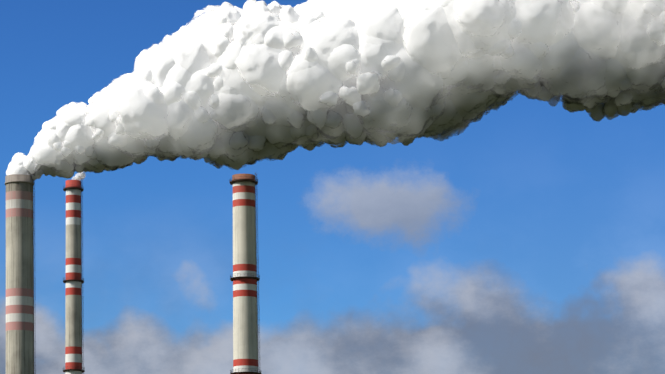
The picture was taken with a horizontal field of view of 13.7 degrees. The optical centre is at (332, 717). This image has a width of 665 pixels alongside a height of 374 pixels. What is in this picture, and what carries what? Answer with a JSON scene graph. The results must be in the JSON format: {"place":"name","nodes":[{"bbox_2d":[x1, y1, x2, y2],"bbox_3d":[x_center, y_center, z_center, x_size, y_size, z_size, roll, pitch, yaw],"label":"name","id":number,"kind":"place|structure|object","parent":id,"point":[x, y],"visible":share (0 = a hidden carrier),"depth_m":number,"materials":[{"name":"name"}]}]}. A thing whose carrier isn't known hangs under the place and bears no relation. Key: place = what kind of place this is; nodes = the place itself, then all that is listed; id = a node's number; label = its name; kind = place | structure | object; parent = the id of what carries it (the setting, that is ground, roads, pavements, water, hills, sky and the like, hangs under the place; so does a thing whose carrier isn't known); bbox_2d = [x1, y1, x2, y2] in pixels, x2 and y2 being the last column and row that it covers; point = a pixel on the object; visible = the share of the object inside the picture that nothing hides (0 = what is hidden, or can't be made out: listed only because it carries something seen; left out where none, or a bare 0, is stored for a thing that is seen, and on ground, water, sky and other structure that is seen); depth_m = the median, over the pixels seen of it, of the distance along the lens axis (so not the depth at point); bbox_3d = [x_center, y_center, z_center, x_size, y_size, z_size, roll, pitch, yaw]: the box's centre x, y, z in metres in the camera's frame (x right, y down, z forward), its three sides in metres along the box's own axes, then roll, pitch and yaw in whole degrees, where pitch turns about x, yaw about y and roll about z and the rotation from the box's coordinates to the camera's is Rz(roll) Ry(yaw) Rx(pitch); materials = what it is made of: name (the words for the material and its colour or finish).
{"place":"outdoors","nodes":[
{"label":"outdoors","id":0,"kind":"place"},
{"bbox_2d":[5,173,35,373],"bbox_3d":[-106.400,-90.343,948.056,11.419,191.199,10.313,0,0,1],"label":"chimney","id":1,"kind":"object","parent":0,"point":[20,241],"visible":1,"depth_m":943.94,"materials":[{"name":"concrete"}]},
{"bbox_2d":[63,180,84,373],"bbox_3d":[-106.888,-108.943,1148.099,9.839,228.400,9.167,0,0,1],"label":"chimney","id":2,"kind":"object","parent":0,"point":[74,280],"visible":1,"depth_m":1145.27,"materials":[{"name":"concrete"}]},
{"bbox_2d":[72,172,85,179],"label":"smoke","id":3,"kind":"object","parent":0,"point":[80,177],"depth_m":1147.04,"materials":[{"name":"white"}]},
{"bbox_2d":[230,173,260,373],"bbox_3d":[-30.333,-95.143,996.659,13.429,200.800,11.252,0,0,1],"label":"chimney","id":4,"kind":"object","parent":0,"point":[246,327],"visible":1,"depth_m":993.00,"materials":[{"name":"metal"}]},
{"bbox_2d":[0,0,664,373],"label":"sky","id":5,"kind":"structure","parent":0,"point":[529,239],"materials":[{"name":"blue"}]},
{"bbox_2d":[6,0,664,179],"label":"smoke","id":6,"kind":"object","parent":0,"point":[230,86],"depth_m":926.95,"materials":[{"name":"white"}]}
]}

